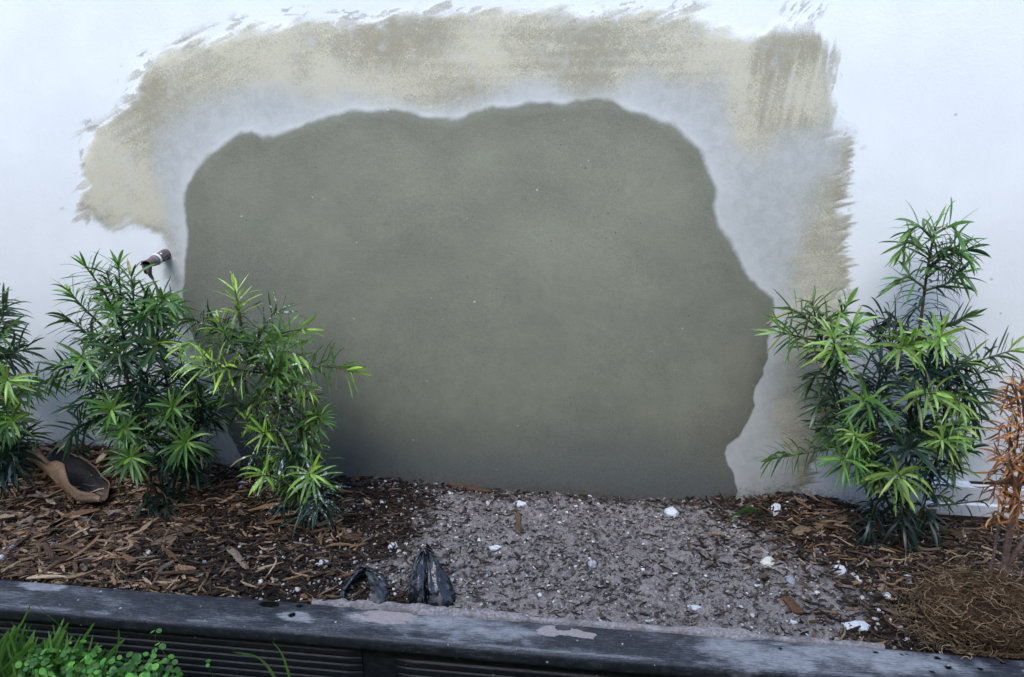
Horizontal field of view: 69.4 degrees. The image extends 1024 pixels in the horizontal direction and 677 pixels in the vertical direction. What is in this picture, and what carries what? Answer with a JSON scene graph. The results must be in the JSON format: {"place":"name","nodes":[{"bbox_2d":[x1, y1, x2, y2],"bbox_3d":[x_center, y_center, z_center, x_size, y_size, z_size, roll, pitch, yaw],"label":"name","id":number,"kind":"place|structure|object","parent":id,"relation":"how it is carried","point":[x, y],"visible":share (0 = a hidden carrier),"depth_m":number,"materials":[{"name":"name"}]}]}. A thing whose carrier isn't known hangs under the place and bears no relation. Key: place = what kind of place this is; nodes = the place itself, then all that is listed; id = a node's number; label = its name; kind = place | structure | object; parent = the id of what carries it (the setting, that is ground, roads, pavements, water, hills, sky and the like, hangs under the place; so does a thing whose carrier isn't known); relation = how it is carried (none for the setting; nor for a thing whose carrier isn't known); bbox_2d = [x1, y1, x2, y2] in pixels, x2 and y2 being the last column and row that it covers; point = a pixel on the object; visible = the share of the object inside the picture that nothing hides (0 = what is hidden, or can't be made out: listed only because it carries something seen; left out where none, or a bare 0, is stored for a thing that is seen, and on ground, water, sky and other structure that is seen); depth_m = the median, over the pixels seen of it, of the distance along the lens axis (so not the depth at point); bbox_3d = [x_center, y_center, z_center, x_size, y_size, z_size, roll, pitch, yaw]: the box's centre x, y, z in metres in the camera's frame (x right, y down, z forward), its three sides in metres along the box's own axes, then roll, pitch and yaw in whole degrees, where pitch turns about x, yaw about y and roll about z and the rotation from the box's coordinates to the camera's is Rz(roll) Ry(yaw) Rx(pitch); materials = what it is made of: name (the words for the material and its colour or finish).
{"place":"outdoors","nodes":[
{"label":"outdoors","id":0,"kind":"place"},
{"bbox_2d":[0,446,1023,660],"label":"soil","id":1,"kind":"structure","parent":0,"point":[653,598],"depth_m":1.52,"materials":[{"name":"grey soil"}]},
{"bbox_2d":[0,544,14,558],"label":"plaster chip","id":2,"kind":"object","parent":1,"relation":"on","point":[2,555],"visible":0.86,"depth_m":1.53,"materials":[{"name":"white paint"}]},
{"bbox_2d":[0,282,71,499],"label":"shrub","id":3,"kind":"object","parent":1,"relation":"on","point":[11,401],"visible":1,"depth_m":1.62,"materials":[{"name":"green plant"}]},
{"bbox_2d":[30,249,234,524],"bbox_3d":[-0.828,0.135,1.582,0.450,0.655,0.236,2,20,5],"label":"shrub","id":4,"kind":"object","parent":1,"relation":"on","point":[129,426],"visible":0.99,"depth_m":1.55,"materials":[{"name":"green plant"}]},
{"bbox_2d":[158,272,372,541],"bbox_3d":[-0.497,0.162,1.531,0.450,0.614,0.238,2,20,5],"label":"shrub","id":5,"kind":"object","parent":1,"relation":"on","point":[285,468],"visible":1,"depth_m":1.50,"materials":[{"name":"green plant"}]},
{"bbox_2d":[316,560,327,569],"bbox_3d":[-0.388,0.461,1.512,0.025,0.016,0.027,-17,26,-40],"label":"plaster chip","id":6,"kind":"object","parent":1,"relation":"on","point":[325,566],"visible":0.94,"depth_m":1.51,"materials":[{"name":"white paint"}]},
{"bbox_2d":[339,566,391,603],"bbox_3d":[-0.278,0.480,1.424,0.108,0.052,0.084,2,20,5],"label":"plastic scrap","id":7,"kind":"object","parent":1,"relation":"on","point":[379,591],"visible":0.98,"depth_m":1.43,"materials":[{"name":"grey plastic"}]},
{"bbox_2d":[388,542,397,548],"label":"plaster chip","id":8,"kind":"object","parent":1,"relation":"on","point":[392,543],"visible":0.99,"depth_m":1.57,"materials":[{"name":"white paint"}]},
{"bbox_2d":[407,543,455,606],"bbox_3d":[-0.160,0.461,1.412,0.080,0.095,0.097,-19,27,-41],"label":"plastic scrap","id":9,"kind":"object","parent":1,"relation":"on","point":[430,583],"visible":0.97,"depth_m":1.41,"materials":[{"name":"black plastic"}]},
{"bbox_2d":[448,483,490,491],"bbox_3d":[-0.106,0.358,1.785,0.115,0.009,0.018,6,21,16],"label":"wood piece","id":10,"kind":"object","parent":1,"relation":"on","point":[475,488],"visible":0.98,"depth_m":1.78,"materials":[{"name":"brown wood"}]},
{"bbox_2d":[489,545,501,550],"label":"plaster chip","id":11,"kind":"object","parent":1,"relation":"on","point":[494,547],"visible":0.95,"depth_m":1.57,"materials":[{"name":"white paint"}]},
{"bbox_2d":[0,0,1023,523],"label":"house wall","id":12,"kind":"structure","parent":1,"relation":"on","point":[552,246],"depth_m":1.55,"materials":[{"name":"grey"}]},
{"bbox_2d":[140,249,170,279],"bbox_3d":[-0.788,-0.164,1.642,0.026,0.058,0.078,4,20,11],"label":"pipe stub","id":13,"kind":"object","parent":12,"relation":"attached to","point":[161,256],"visible":0.91,"depth_m":1.62,"materials":[{"name":"grey metal"}]},
{"bbox_2d":[918,480,1023,519],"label":"trim board","id":14,"kind":"object","parent":12,"relation":"attached to","point":[968,488],"depth_m":1.66,"materials":[{"name":"white wood"}]},
{"bbox_2d":[0,440,1023,659],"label":"mulch","id":15,"kind":"object","parent":1,"relation":"on","point":[44,490],"visible":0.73,"depth_m":1.57,"materials":[{"name":"brown wood"}]},
{"bbox_2d":[17,561,29,578],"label":"wood piece","id":16,"kind":"object","parent":15,"relation":"on","point":[24,567],"visible":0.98,"depth_m":1.50,"materials":[{"name":"brown wood"}]},
{"bbox_2d":[28,510,53,522],"bbox_3d":[-1.054,0.398,1.656,0.054,0.015,0.019,-13,24,-31],"label":"wood piece","id":17,"kind":"object","parent":15,"relation":"on","point":[39,517],"visible":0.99,"depth_m":1.65,"materials":[{"name":"brown wood"}]},
{"bbox_2d":[51,572,83,583],"bbox_3d":[-0.887,0.480,1.484,0.065,0.008,0.018,-9,22,-22],"label":"wood piece","id":18,"kind":"object","parent":15,"relation":"on","point":[52,581],"visible":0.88,"depth_m":1.48,"materials":[{"name":"brown wood"}]},
{"bbox_2d":[30,444,109,502],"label":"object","id":19,"kind":"object","parent":15,"relation":"on","point":[70,473],"visible":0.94,"depth_m":1.72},
{"bbox_2d":[150,521,196,546],"bbox_3d":[-0.724,0.424,1.599,0.035,0.016,0.113,13,24,33],"label":"wood piece","id":20,"kind":"object","parent":15,"relation":"on","point":[156,541],"visible":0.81,"depth_m":1.58,"materials":[{"name":"brown wood"}]},
{"bbox_2d":[226,546,248,568],"bbox_3d":[-0.568,0.455,1.535,0.018,0.008,0.097,-18,26,-40],"label":"wood piece","id":21,"kind":"object","parent":15,"relation":"on","point":[236,555],"visible":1,"depth_m":1.53,"materials":[{"name":"brown wood"}]},
{"bbox_2d":[780,596,802,613],"bbox_3d":[0.532,0.505,1.403,0.025,0.015,0.054,-3,20,-9],"label":"wood piece","id":22,"kind":"object","parent":15,"relation":"on","point":[791,603],"visible":1,"depth_m":1.40,"materials":[{"name":"brown wood"}]},
{"bbox_2d":[791,514,849,535],"bbox_3d":[0.679,0.406,1.617,0.173,0.018,0.030,-10,22,-26],"label":"wood piece","id":23,"kind":"object","parent":15,"relation":"on","point":[803,528],"visible":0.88,"depth_m":1.59,"materials":[{"name":"brown wood"}]},
{"bbox_2d":[925,508,936,525],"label":"bark piece","id":24,"kind":"object","parent":15,"relation":"on","point":[931,510],"visible":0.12,"depth_m":1.66,"materials":[{"name":"brown wood"}]},
{"bbox_2d":[932,524,962,536],"bbox_3d":[0.970,0.427,1.647,0.067,0.013,0.029,14,24,34],"label":"wood piece","id":25,"kind":"object","parent":15,"relation":"on","point":[953,532],"visible":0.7,"depth_m":1.64,"materials":[{"name":"brown wood"}]},
{"bbox_2d":[873,360,1023,662],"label":"shrub","id":26,"kind":"object","parent":15,"relation":"on","point":[983,606],"visible":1,"depth_m":1.32,"materials":[{"name":"brown plant"}]},
{"bbox_2d":[13,465,1014,653],"bbox_3d":[-0.095,0.424,1.574,2.547,0.092,0.453,2,20,5],"label":"plaster grit","id":27,"kind":"object","parent":1,"relation":"on","point":[297,589],"visible":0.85,"depth_m":1.52,"materials":[{"name":"grey paint"}]},
{"bbox_2d":[515,511,520,533],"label":"wood piece","id":28,"kind":"object","parent":1,"relation":"on","point":[518,523],"visible":1,"depth_m":1.65,"materials":[{"name":"brown wood"}]},
{"bbox_2d":[514,500,526,506],"bbox_3d":[0.018,0.387,1.730,0.032,0.011,0.018,2,20,5],"label":"plaster chip","id":29,"kind":"object","parent":1,"relation":"on","point":[519,503],"visible":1,"depth_m":1.73,"materials":[{"name":"white paint"}]},
{"bbox_2d":[588,559,596,568],"bbox_3d":[0.165,0.465,1.518,0.020,0.022,0.022,2,20,5],"label":"pebble","id":30,"kind":"object","parent":1,"relation":"on","point":[592,563],"visible":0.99,"depth_m":1.51,"materials":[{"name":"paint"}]},
{"bbox_2d":[664,506,678,517],"bbox_3d":[0.365,0.398,1.681,0.032,0.020,0.028,-3,20,-7],"label":"plaster chip","id":31,"kind":"object","parent":1,"relation":"on","point":[670,511],"visible":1,"depth_m":1.68,"materials":[{"name":"white paint"}]},
{"bbox_2d":[687,605,702,609],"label":"plaster chip","id":32,"kind":"object","parent":1,"relation":"on","point":[694,607],"visible":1,"depth_m":1.39,"materials":[{"name":"white paint"}]},
{"bbox_2d":[727,507,759,518],"bbox_3d":[0.512,0.387,1.647,0.092,0.016,0.025,-8,21,-20],"label":"fallen sprig","id":33,"kind":"object","parent":1,"relation":"on","point":[750,509],"visible":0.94,"depth_m":1.65,"materials":[{"name":"green plant"}]},
{"bbox_2d":[760,556,774,567],"bbox_3d":[0.527,0.460,1.520,0.030,0.018,0.026,-13,24,-32],"label":"plaster chip","id":34,"kind":"object","parent":1,"relation":"on","point":[766,561],"visible":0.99,"depth_m":1.51,"materials":[{"name":"white paint"}]},
{"bbox_2d":[768,503,780,515],"bbox_3d":[0.590,0.385,1.661,0.027,0.026,0.031,2,20,5],"label":"plaster chip","id":35,"kind":"object","parent":1,"relation":"on","point":[777,506],"visible":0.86,"depth_m":1.66,"materials":[{"name":"white paint"}]},
{"bbox_2d":[785,575,794,586],"bbox_3d":[0.554,0.483,1.469,0.021,0.022,0.029,2,20,5],"label":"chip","id":36,"kind":"object","parent":1,"relation":"on","point":[790,579],"visible":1,"depth_m":1.46,"materials":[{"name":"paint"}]},
{"bbox_2d":[833,565,846,575],"bbox_3d":[0.657,0.468,1.487,0.024,0.018,0.026,18,26,40],"label":"plaster chip","id":37,"kind":"object","parent":1,"relation":"on","point":[843,570],"visible":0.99,"depth_m":1.48,"materials":[{"name":"white paint"}]},
{"bbox_2d":[842,620,869,630],"bbox_3d":[0.625,0.525,1.351,0.054,0.019,0.022,2,20,5],"label":"plaster chip","id":38,"kind":"object","parent":1,"relation":"on","point":[864,625],"visible":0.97,"depth_m":1.35,"materials":[{"name":"white paint"}]},
{"bbox_2d":[877,574,885,590],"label":"wood piece","id":39,"kind":"object","parent":1,"relation":"on","point":[882,585],"visible":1,"depth_m":1.44,"materials":[{"name":"brown wood"}]},
{"bbox_2d":[882,592,890,597],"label":"plaster chip","id":40,"kind":"object","parent":1,"relation":"on","point":[886,594],"visible":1,"depth_m":1.42,"materials":[{"name":"white paint"}]},
{"bbox_2d":[751,198,1023,555],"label":"shrub","id":41,"kind":"object","parent":1,"relation":"on","point":[938,438],"visible":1,"depth_m":1.43,"materials":[{"name":"green plant"}]},
{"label":"lawn","id":42,"kind":"structure","parent":0,"visible":0},
{"bbox_2d":[0,602,128,676],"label":"grass","id":43,"kind":"structure","parent":42,"relation":"on","point":[16,652],"depth_m":1.32,"materials":[{"name":"green plant"}]},
{"bbox_2d":[15,639,182,676],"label":"clover","id":44,"kind":"object","parent":42,"relation":"on","point":[73,668],"visible":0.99,"depth_m":1.29,"materials":[{"name":"green plant"}]},
{"bbox_2d":[150,628,161,676],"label":"weed","id":45,"kind":"object","parent":42,"relation":"on","point":[154,650],"visible":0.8,"depth_m":1.30,"materials":[{"name":"green plant"}]},
{"bbox_2d":[205,659,212,676],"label":"weed","id":46,"kind":"object","parent":42,"relation":"on","point":[207,661],"visible":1,"depth_m":1.28,"materials":[{"name":"green plant"}]},
{"bbox_2d":[235,641,290,676],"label":"grass tuft","id":47,"kind":"object","parent":42,"relation":"on","point":[269,668],"visible":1,"depth_m":1.26,"materials":[{"name":"green plant"}]},
{"bbox_2d":[0,580,1023,676],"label":"garden edging","id":48,"kind":"object","parent":42,"relation":"on","point":[342,637],"visible":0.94,"depth_m":1.34,"materials":[{"name":"black wood"}]},
{"bbox_2d":[300,592,312,601],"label":"wood piece","id":49,"kind":"object","parent":48,"relation":"on","point":[304,596],"visible":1,"depth_m":1.42,"materials":[{"name":"brown wood"}]}
]}

